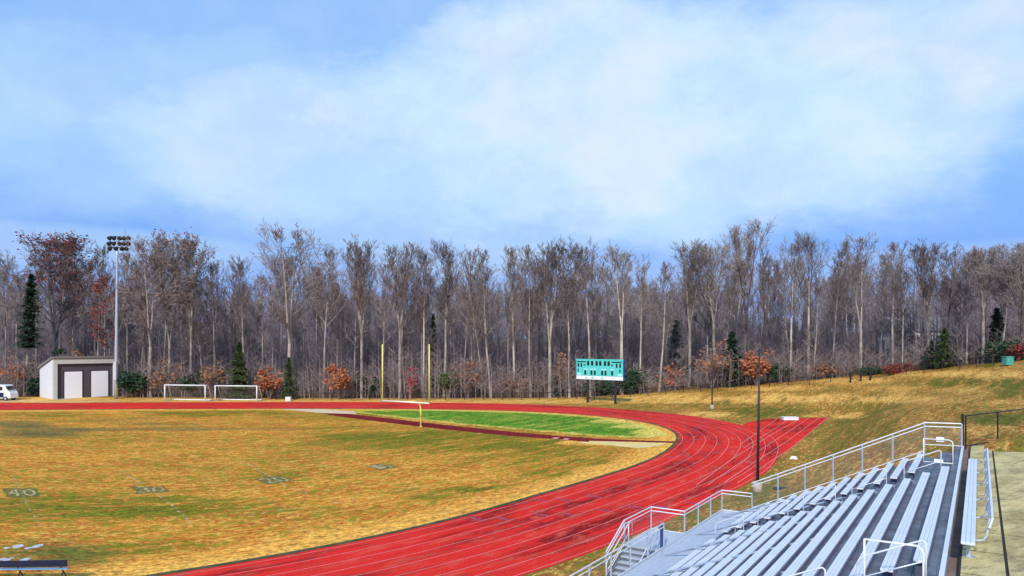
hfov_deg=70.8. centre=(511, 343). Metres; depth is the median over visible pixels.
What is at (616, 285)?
bare tree
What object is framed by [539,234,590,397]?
bare tree
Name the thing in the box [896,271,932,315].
bare tree
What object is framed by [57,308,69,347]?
bare tree
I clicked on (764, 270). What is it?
bare tree
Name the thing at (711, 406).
light pole
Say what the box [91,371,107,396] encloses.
roll up door
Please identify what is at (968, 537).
park bench
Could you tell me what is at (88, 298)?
bare tree
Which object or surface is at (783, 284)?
bare tree
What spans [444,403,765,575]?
lane line
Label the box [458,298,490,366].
bare tree
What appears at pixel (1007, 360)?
utility box
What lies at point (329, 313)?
bare tree
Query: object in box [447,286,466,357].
bare tree
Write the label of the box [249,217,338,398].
bare tree
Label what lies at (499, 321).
bare tree
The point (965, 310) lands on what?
bare tree
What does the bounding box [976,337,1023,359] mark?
shrub
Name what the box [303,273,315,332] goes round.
bare tree
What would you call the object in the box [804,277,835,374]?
bare tree
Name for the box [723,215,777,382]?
bare tree
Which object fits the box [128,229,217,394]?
bare tree
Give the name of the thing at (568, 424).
infield grass
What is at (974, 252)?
bare tree
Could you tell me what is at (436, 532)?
lane line
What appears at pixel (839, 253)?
bare tree
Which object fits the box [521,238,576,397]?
bare tree
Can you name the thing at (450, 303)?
bare tree
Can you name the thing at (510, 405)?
lane line
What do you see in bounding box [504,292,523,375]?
bare tree
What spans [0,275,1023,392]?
wood
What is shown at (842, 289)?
bare tree
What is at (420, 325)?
bare tree
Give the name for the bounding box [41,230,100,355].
leafy tree
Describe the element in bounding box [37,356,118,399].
shed
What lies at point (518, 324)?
bare tree
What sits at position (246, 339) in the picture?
bare tree
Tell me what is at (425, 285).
bare tree
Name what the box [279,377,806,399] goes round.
chain link fence
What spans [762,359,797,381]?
shrub
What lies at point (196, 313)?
bare tree
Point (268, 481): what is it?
field number
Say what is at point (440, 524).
lane line
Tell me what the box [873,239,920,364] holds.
bare tree
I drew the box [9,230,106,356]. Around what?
leafy tree
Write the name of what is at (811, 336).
bare tree
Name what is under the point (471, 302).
bare tree
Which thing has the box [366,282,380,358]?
bare tree
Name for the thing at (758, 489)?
light pole
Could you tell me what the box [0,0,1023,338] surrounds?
sky
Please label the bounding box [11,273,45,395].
evergreen tree
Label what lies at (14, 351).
bare tree
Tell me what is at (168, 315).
bare tree
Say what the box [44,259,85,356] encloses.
bare tree
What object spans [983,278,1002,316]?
bare tree
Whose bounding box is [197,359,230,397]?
shrub
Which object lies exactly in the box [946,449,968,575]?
dirt strip
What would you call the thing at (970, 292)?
bare tree
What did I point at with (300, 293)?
bare tree
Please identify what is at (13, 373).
shrub
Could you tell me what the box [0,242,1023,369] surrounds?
wood
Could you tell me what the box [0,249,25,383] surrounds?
bare tree
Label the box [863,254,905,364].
bare tree
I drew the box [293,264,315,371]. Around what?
bare tree
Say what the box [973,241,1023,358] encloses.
bare tree
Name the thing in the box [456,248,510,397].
bare tree
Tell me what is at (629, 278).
bare tree
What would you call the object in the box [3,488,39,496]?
field number
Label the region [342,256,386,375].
bare tree
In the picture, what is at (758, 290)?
bare tree
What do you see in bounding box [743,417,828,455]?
track chute
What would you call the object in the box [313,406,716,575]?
lane line
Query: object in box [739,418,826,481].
lane line
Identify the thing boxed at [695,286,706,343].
bare tree
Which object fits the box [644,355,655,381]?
bare tree
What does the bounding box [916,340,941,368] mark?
evergreen tree
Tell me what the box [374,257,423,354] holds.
bare tree
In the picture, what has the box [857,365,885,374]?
shrub
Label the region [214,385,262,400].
soccer goal
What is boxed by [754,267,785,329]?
bare tree
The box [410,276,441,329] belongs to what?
bare tree
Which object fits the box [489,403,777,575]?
lane line
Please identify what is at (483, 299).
bare tree
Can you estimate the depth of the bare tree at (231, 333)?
141.37 m
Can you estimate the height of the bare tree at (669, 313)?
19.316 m
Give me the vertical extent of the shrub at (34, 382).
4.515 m
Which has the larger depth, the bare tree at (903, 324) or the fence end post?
the bare tree at (903, 324)
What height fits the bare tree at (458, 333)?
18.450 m
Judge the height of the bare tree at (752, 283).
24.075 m
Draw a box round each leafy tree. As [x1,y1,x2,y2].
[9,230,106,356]
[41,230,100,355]
[83,273,124,355]
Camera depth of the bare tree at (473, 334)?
161.56 m
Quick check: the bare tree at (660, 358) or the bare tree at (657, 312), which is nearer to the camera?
the bare tree at (660, 358)
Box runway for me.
[323,413,592,441]
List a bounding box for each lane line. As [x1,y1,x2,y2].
[174,408,682,575]
[222,407,693,575]
[269,407,705,575]
[286,403,752,575]
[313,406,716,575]
[356,405,728,575]
[391,404,740,575]
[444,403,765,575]
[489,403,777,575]
[697,420,796,484]
[709,419,806,483]
[725,419,816,481]
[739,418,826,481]
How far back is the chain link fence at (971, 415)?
33.75 m
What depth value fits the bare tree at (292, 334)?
138.62 m
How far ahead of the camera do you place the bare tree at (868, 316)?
192.84 m
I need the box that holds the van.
[0,384,17,400]
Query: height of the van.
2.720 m
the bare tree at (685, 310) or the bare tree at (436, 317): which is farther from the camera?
the bare tree at (685, 310)
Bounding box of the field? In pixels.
[0,409,675,575]
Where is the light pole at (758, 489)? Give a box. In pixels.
[753,352,761,491]
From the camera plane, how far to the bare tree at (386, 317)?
165.12 m
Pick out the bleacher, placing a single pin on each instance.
(890, 519)
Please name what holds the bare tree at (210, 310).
on the ground at (858, 412)
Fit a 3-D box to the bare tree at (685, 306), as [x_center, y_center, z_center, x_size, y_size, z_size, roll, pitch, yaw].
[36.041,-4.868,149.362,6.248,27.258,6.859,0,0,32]
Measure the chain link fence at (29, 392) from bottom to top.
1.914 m
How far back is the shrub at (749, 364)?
134.15 m
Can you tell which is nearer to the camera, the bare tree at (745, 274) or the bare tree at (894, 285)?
the bare tree at (745, 274)
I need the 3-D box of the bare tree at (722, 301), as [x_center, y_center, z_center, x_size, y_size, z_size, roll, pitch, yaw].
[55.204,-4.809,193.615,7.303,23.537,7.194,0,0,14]
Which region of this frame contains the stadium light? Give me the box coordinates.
[106,236,130,398]
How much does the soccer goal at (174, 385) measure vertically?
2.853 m
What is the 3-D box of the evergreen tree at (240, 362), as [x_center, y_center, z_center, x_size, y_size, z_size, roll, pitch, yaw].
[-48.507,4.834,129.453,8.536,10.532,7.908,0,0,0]
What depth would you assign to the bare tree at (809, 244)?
138.70 m
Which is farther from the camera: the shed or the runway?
the shed
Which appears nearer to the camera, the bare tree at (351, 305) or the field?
the field
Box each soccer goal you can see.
[164,384,211,400]
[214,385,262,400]
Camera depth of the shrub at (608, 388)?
132.63 m
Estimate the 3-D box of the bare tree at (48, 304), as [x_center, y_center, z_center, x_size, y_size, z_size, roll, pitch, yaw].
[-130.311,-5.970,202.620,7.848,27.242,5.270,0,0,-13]
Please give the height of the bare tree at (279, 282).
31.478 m
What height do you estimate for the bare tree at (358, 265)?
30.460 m
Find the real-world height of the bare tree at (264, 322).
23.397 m
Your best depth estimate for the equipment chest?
92.15 m
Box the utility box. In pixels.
[1001,356,1014,364]
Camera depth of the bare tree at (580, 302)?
150.23 m
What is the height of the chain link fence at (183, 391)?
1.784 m
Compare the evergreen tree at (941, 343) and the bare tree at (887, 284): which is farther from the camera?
the bare tree at (887, 284)
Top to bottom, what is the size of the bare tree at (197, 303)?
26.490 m
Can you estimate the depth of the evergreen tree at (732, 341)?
137.69 m
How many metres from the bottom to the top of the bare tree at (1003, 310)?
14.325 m
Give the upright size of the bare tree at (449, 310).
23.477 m
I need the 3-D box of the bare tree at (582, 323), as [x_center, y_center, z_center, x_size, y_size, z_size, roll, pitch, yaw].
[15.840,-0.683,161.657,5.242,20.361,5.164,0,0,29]
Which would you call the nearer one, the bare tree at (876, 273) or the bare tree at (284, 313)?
the bare tree at (876, 273)
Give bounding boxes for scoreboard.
[576,359,624,403]
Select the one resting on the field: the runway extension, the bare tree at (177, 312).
the runway extension
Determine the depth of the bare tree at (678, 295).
169.59 m
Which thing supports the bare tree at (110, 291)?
on the ground at (858, 412)
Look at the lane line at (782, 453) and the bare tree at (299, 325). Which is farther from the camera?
the bare tree at (299, 325)
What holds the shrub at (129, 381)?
on the ground at (858, 412)
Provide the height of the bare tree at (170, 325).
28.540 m
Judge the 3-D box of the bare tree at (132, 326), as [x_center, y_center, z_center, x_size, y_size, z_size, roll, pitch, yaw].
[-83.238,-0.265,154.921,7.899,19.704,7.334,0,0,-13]
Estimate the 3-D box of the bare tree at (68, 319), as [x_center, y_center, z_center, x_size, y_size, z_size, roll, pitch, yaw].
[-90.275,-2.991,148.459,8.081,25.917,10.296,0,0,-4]
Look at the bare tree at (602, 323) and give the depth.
160.84 m
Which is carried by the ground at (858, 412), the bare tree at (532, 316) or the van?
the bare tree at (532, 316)
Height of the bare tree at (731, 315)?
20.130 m
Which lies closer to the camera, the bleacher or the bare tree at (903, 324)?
the bleacher
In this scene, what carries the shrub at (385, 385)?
on the ground at (858, 412)
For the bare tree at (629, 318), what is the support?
on the ground at (858, 412)
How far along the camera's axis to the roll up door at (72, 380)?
129.57 m
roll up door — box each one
[64,372,81,398]
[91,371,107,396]
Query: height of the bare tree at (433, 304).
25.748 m
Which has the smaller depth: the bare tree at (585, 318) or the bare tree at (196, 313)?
the bare tree at (196, 313)
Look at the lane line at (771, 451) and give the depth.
65.80 m
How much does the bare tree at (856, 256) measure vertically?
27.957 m
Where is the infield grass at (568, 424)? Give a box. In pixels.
[353,410,668,436]
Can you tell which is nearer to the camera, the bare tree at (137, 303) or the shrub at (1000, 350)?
the shrub at (1000, 350)
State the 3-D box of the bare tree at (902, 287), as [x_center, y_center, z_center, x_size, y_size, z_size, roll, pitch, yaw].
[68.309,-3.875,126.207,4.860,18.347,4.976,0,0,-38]
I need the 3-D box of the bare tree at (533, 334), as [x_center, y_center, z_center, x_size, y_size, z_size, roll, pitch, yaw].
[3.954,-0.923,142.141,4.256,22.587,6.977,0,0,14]
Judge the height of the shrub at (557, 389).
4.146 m
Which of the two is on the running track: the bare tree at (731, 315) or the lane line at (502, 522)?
the lane line at (502, 522)
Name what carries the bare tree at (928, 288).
on the ground at (858, 412)
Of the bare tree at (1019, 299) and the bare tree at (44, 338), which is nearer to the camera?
the bare tree at (1019, 299)
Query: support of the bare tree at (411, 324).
on the ground at (858, 412)
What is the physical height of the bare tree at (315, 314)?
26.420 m
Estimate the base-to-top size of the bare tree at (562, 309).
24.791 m
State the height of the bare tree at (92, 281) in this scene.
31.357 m
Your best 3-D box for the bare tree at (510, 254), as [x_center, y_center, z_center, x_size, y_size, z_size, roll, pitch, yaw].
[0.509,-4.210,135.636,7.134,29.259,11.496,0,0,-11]
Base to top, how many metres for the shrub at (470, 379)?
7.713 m
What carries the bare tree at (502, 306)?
on the ground at (858, 412)
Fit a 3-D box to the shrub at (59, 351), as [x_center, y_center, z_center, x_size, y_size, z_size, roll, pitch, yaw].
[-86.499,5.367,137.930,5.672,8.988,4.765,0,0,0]
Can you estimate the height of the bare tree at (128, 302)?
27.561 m
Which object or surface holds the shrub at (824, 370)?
on the ground at (858, 412)
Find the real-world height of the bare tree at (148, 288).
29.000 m
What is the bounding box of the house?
[877,317,962,360]
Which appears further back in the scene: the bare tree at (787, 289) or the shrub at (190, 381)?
the bare tree at (787, 289)
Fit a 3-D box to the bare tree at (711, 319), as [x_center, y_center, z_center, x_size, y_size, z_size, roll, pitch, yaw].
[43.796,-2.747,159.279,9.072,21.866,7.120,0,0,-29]
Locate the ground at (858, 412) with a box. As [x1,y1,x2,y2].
[0,326,1023,575]
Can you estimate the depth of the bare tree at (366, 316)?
146.60 m
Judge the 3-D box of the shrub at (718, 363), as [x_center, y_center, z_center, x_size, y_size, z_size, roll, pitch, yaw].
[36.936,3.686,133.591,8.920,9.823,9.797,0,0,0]
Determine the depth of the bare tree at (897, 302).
133.62 m
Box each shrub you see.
[0,351,33,389]
[22,375,39,395]
[48,349,65,356]
[70,349,83,355]
[116,370,148,397]
[143,358,183,396]
[177,372,205,397]
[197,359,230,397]
[253,365,283,398]
[319,364,354,398]
[349,374,385,397]
[367,373,397,393]
[406,367,417,398]
[435,370,460,397]
[445,358,486,397]
[487,370,536,396]
[551,352,573,395]
[574,380,633,395]
[610,367,653,393]
[652,360,688,389]
[685,337,737,388]
[733,349,774,385]
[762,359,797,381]
[805,361,843,377]
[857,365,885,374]
[879,361,921,373]
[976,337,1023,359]
[1004,344,1023,360]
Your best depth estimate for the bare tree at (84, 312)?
157.66 m
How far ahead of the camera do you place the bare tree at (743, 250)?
182.21 m
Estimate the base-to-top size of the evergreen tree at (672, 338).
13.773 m
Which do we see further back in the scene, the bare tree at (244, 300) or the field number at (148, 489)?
the bare tree at (244, 300)
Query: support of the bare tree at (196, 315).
on the ground at (858, 412)
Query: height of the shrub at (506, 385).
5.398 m
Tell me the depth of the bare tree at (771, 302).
147.23 m
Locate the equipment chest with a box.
[780,416,798,419]
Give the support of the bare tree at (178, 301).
on the ground at (858, 412)
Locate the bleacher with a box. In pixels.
[569,422,964,575]
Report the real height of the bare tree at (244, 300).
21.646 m
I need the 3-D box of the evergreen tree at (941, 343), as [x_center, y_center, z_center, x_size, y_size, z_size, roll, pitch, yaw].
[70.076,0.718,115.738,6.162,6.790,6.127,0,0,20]
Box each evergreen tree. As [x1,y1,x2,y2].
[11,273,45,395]
[214,342,257,398]
[275,357,297,398]
[428,313,437,395]
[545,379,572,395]
[662,319,694,375]
[715,332,749,387]
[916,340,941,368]
[929,328,965,368]
[979,308,1011,359]
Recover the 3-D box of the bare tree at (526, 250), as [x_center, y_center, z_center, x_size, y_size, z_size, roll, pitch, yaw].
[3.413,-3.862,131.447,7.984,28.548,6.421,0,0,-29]
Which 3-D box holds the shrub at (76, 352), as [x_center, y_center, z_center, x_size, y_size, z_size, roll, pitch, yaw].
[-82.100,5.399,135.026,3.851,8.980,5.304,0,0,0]
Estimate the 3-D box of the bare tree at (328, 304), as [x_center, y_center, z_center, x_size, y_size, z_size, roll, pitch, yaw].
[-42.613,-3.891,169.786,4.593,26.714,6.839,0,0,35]
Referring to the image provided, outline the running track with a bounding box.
[0,402,780,575]
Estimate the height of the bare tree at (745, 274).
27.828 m
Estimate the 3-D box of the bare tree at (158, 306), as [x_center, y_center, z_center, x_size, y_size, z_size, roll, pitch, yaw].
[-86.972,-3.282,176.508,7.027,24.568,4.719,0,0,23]
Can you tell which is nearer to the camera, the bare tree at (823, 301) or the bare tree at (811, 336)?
the bare tree at (811, 336)
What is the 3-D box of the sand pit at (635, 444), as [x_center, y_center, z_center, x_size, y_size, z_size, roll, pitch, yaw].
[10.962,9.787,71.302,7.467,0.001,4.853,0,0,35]
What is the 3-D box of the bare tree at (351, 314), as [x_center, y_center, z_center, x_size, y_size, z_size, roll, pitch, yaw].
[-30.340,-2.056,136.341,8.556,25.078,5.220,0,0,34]
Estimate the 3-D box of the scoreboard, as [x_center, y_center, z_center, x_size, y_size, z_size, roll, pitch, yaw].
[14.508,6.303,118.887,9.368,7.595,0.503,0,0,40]
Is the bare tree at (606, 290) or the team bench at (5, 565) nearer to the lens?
the team bench at (5, 565)
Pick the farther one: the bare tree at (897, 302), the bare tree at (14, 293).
the bare tree at (14, 293)
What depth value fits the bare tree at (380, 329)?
154.29 m
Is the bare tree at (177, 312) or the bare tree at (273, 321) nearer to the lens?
the bare tree at (273, 321)
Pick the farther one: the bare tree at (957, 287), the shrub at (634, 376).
the bare tree at (957, 287)
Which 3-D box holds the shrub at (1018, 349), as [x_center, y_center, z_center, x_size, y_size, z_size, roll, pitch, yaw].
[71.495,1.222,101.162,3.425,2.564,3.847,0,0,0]
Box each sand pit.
[285,409,356,413]
[578,441,665,447]
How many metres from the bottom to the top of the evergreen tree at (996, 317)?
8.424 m
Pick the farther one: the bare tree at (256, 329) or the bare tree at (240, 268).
the bare tree at (256, 329)
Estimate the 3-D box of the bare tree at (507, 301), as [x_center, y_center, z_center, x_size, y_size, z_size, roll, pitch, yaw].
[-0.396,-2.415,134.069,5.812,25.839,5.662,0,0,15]
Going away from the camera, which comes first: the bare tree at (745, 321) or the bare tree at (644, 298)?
the bare tree at (745, 321)
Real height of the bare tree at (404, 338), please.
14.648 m
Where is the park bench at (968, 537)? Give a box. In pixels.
[961,448,993,557]
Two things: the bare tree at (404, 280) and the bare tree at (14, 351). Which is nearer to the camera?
the bare tree at (404, 280)
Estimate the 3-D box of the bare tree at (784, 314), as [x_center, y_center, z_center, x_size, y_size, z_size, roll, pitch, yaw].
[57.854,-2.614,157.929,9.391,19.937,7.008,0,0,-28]
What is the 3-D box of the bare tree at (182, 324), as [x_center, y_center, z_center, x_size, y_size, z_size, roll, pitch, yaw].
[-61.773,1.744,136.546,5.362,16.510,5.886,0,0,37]
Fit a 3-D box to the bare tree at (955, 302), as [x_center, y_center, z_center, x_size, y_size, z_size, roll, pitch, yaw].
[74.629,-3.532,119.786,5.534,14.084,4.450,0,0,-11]
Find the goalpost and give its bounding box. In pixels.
[382,344,429,426]
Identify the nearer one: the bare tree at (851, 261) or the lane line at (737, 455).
the lane line at (737, 455)
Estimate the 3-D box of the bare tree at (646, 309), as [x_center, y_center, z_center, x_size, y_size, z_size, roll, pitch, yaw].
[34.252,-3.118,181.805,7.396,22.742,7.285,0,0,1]
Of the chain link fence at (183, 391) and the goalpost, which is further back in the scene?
the chain link fence at (183, 391)
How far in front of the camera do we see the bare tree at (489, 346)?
141.92 m
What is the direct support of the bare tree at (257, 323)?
on the ground at (858, 412)
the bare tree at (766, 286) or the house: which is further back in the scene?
the bare tree at (766, 286)
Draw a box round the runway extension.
[590,438,681,442]
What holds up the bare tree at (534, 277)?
on the ground at (858, 412)
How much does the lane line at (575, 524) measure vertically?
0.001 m
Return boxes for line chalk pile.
[12,544,23,547]
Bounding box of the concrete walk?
[960,445,1023,575]
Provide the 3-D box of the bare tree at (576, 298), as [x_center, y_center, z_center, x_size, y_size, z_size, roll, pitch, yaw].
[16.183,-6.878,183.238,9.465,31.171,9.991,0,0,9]
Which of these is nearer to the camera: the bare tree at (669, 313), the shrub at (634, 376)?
the shrub at (634, 376)
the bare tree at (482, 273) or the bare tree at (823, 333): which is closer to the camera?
the bare tree at (482, 273)
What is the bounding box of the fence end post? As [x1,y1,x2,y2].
[961,414,963,445]
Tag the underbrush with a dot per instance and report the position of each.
(915, 358)
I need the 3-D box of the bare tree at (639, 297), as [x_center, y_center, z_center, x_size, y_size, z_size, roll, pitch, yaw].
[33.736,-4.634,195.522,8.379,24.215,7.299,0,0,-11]
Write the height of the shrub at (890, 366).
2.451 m
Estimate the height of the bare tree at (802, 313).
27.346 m
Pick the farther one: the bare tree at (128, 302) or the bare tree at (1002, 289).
the bare tree at (128, 302)
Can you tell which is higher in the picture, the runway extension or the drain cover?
the runway extension
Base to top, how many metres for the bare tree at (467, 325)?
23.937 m
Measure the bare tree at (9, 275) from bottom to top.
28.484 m
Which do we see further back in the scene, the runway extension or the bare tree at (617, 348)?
the bare tree at (617, 348)
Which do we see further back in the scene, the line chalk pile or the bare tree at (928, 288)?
the bare tree at (928, 288)
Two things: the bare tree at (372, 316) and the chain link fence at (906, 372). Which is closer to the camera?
the chain link fence at (906, 372)
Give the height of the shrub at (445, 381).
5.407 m
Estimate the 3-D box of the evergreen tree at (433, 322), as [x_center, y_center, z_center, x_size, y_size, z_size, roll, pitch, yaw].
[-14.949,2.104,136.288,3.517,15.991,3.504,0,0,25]
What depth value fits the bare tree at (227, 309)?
185.28 m
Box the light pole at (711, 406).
[710,349,713,408]
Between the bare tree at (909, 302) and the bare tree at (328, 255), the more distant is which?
the bare tree at (909, 302)
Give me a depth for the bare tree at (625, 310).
170.59 m
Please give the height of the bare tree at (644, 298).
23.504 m
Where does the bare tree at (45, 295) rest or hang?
on the ground at (858, 412)
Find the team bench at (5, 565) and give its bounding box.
[0,560,68,575]
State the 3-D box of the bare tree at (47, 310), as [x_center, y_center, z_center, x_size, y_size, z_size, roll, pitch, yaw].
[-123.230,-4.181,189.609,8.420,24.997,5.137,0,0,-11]
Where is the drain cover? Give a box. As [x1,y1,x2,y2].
[773,486,786,489]
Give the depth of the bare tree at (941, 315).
124.52 m
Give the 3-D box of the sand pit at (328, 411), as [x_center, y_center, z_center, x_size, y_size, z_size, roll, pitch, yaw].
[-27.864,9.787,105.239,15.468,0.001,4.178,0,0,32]
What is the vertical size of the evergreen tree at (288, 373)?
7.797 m
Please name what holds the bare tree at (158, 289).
on the ground at (858, 412)
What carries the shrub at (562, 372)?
on the ground at (858, 412)
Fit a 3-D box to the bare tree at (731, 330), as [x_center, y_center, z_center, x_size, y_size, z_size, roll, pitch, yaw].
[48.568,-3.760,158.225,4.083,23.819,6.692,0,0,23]
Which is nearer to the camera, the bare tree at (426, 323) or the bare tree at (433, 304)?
the bare tree at (426, 323)
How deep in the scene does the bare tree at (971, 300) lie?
137.36 m
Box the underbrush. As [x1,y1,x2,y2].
[0,321,1023,398]
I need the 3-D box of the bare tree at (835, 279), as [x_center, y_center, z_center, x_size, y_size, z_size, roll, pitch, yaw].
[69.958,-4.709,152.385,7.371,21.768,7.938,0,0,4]
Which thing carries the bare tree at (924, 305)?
on the ground at (858, 412)
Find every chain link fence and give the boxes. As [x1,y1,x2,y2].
[15,387,39,396]
[121,389,275,397]
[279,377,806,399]
[809,354,1022,384]
[965,408,1023,448]
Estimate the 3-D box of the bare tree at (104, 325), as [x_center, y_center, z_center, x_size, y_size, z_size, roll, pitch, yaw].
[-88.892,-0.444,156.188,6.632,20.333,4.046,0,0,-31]
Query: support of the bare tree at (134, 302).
on the ground at (858, 412)
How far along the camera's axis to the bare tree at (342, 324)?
166.88 m
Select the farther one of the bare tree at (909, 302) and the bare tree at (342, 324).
the bare tree at (342, 324)
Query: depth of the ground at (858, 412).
86.84 m
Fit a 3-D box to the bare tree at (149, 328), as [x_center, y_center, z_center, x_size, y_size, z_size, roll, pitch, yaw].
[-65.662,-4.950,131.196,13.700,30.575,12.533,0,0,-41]
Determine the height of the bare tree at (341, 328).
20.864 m
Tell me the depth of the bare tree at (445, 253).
135.13 m
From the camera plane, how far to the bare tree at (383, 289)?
130.91 m
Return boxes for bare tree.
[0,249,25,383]
[0,270,20,360]
[0,272,41,359]
[3,348,25,381]
[7,291,35,354]
[15,263,47,360]
[24,287,45,360]
[35,276,58,328]
[37,283,56,351]
[37,325,50,354]
[43,270,95,352]
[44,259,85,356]
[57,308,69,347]
[70,240,122,355]
[74,286,91,344]
[80,276,99,334]
[82,258,107,329]
[86,300,113,347]
[97,272,135,393]
[97,298,118,353]
[108,252,145,396]
[109,298,135,343]
[111,230,198,397]
[118,281,142,366]
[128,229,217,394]
[128,294,157,364]
[131,258,156,388]
[136,261,168,350]
[145,252,167,343]
[148,284,165,338]
[150,256,182,378]
[155,282,183,333]
[157,271,199,361]
[163,227,223,395]
[165,256,197,373]
[167,310,194,376]
[181,278,205,340]
[181,317,215,395]
[183,288,205,372]
[186,254,231,386]
[186,292,221,388]
[188,275,206,345]
[199,280,219,358]
[208,298,235,355]
[213,273,255,391]
[222,254,263,394]
[224,293,266,339]
[227,341,235,370]
[237,301,271,375]
[238,336,253,393]
[248,275,277,395]
[248,303,266,356]
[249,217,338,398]
[255,283,287,393]
[258,249,304,379]
[263,280,299,346]
[268,256,312,386]
[282,303,314,388]
[292,246,357,397]
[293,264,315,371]
[295,269,308,365]
[300,263,330,390]
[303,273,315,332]
[304,269,346,379]
[320,284,354,391]
[321,273,341,350]
[325,289,344,358]
[330,299,352,367]
[332,293,350,367]
[335,269,372,395]
[339,234,379,398]
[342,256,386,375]
[347,278,382,374]
[347,288,358,324]
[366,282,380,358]
[367,259,405,364]
[370,297,384,350]
[371,294,395,347]
[372,294,399,358]
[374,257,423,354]
[377,241,431,398]
[388,285,404,363]
[392,326,417,391]
[405,305,417,346]
[406,277,421,376]
[407,244,452,396]
[409,290,437,390]
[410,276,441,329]
[416,293,437,357]
[418,240,468,396]
[418,281,442,329]
[429,275,465,342]
[432,259,465,372]
[440,308,470,358]
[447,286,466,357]
[449,272,478,395]
[450,245,493,396]
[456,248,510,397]
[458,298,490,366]
[461,286,494,382]
[462,278,483,354]
[472,276,495,320]
[477,328,495,393]
[479,289,503,384]
[488,289,508,361]
[494,245,533,393]
[495,283,510,343]
[496,264,521,394]
[504,244,552,397]
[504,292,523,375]
[506,273,525,379]
[511,283,544,396]
[519,317,528,353]
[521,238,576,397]
[522,284,541,386]
[524,263,558,372]
[533,262,550,363]
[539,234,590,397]
[542,279,585,352]
[546,303,565,377]
[554,263,568,362]
[563,237,623,396]
[564,256,591,347]
[565,270,596,387]
[573,299,589,344]
[575,259,612,358]
[576,307,593,345]
[589,282,603,328]
[591,242,648,394]
[591,294,611,346]
[598,265,614,341]
[602,314,621,344]
[604,273,637,324]
[610,272,643,368]
[610,326,629,360]
[616,296,642,358]
[621,258,659,390]
[626,285,649,346]
[629,276,657,372]
[637,290,658,362]
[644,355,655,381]
[645,261,686,390]
[647,292,664,362]
[652,297,683,361]
[657,285,683,358]
[657,350,667,370]
[669,237,714,386]
[674,261,702,381]
[676,345,687,366]
[679,276,698,328]
[688,239,741,386]
[689,279,726,381]
[693,287,729,355]
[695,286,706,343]
[709,256,755,361]
[711,286,725,352]
[715,286,742,380]
[719,236,757,365]
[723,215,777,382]
[724,276,740,347]
[730,251,757,353]
[733,312,754,355]
[745,277,762,348]
[749,247,786,379]
[752,276,776,345]
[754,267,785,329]
[759,236,808,367]
[759,287,799,364]
[765,294,782,355]
[768,271,796,362]
[769,259,799,365]
[776,258,794,346]
[786,230,833,378]
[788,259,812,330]
[789,259,808,329]
[802,325,815,377]
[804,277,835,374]
[809,243,856,377]
[810,279,833,327]
[814,321,834,357]
[822,271,855,365]
[824,260,859,340]
[825,286,846,339]
[830,232,891,369]
[830,248,854,343]
[836,257,873,351]
[842,264,868,337]
[848,258,877,337]
[862,308,875,330]
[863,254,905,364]
[869,314,889,352]
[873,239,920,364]
[877,264,900,313]
[881,287,914,348]
[884,264,904,309]
[884,271,917,364]
[891,309,917,360]
[895,290,918,316]
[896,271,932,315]
[905,238,947,363]
[913,283,935,326]
[930,244,975,359]
[930,277,959,352]
[938,248,987,363]
[938,281,980,362]
[948,274,966,312]
[949,243,1013,363]
[950,301,976,334]
[960,276,983,355]
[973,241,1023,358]
[983,270,1023,338]
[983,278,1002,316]
[988,247,1022,361]
[1007,322,1019,336]
[1011,275,1023,326]
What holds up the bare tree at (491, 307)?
on the ground at (858, 412)
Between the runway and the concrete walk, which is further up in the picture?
the runway
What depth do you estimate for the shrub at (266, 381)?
127.59 m
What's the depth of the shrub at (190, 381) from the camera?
130.17 m
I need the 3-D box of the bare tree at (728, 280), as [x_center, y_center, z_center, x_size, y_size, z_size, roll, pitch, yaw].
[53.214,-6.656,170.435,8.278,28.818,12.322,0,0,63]
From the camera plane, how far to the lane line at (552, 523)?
39.35 m
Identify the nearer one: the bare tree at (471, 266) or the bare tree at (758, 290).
the bare tree at (471, 266)
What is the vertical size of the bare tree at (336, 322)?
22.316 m
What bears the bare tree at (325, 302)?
on the ground at (858, 412)
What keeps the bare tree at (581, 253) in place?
on the ground at (858, 412)
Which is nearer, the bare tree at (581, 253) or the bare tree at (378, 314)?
the bare tree at (581, 253)
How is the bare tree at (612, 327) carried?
on the ground at (858, 412)
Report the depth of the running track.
41.82 m
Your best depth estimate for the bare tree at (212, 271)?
135.53 m
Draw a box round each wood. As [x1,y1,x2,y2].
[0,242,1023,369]
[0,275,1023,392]
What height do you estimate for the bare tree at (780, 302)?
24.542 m
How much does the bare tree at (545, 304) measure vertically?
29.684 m
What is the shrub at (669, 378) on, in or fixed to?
on the ground at (858, 412)
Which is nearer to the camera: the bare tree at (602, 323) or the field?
the field
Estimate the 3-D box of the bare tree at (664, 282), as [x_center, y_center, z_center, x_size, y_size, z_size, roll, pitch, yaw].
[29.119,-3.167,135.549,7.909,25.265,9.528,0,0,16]
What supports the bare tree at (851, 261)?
on the ground at (858, 412)
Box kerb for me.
[55,408,678,575]
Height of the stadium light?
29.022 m
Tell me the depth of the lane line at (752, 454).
62.87 m
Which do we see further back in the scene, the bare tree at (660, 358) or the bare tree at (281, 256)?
the bare tree at (660, 358)
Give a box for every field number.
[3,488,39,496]
[133,486,170,493]
[255,476,294,484]
[364,464,397,469]
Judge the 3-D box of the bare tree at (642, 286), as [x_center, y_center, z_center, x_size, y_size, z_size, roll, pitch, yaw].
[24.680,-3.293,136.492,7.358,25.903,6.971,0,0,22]
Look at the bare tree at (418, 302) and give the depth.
177.11 m
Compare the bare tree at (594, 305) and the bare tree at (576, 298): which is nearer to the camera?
the bare tree at (576, 298)
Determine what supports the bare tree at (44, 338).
on the ground at (858, 412)

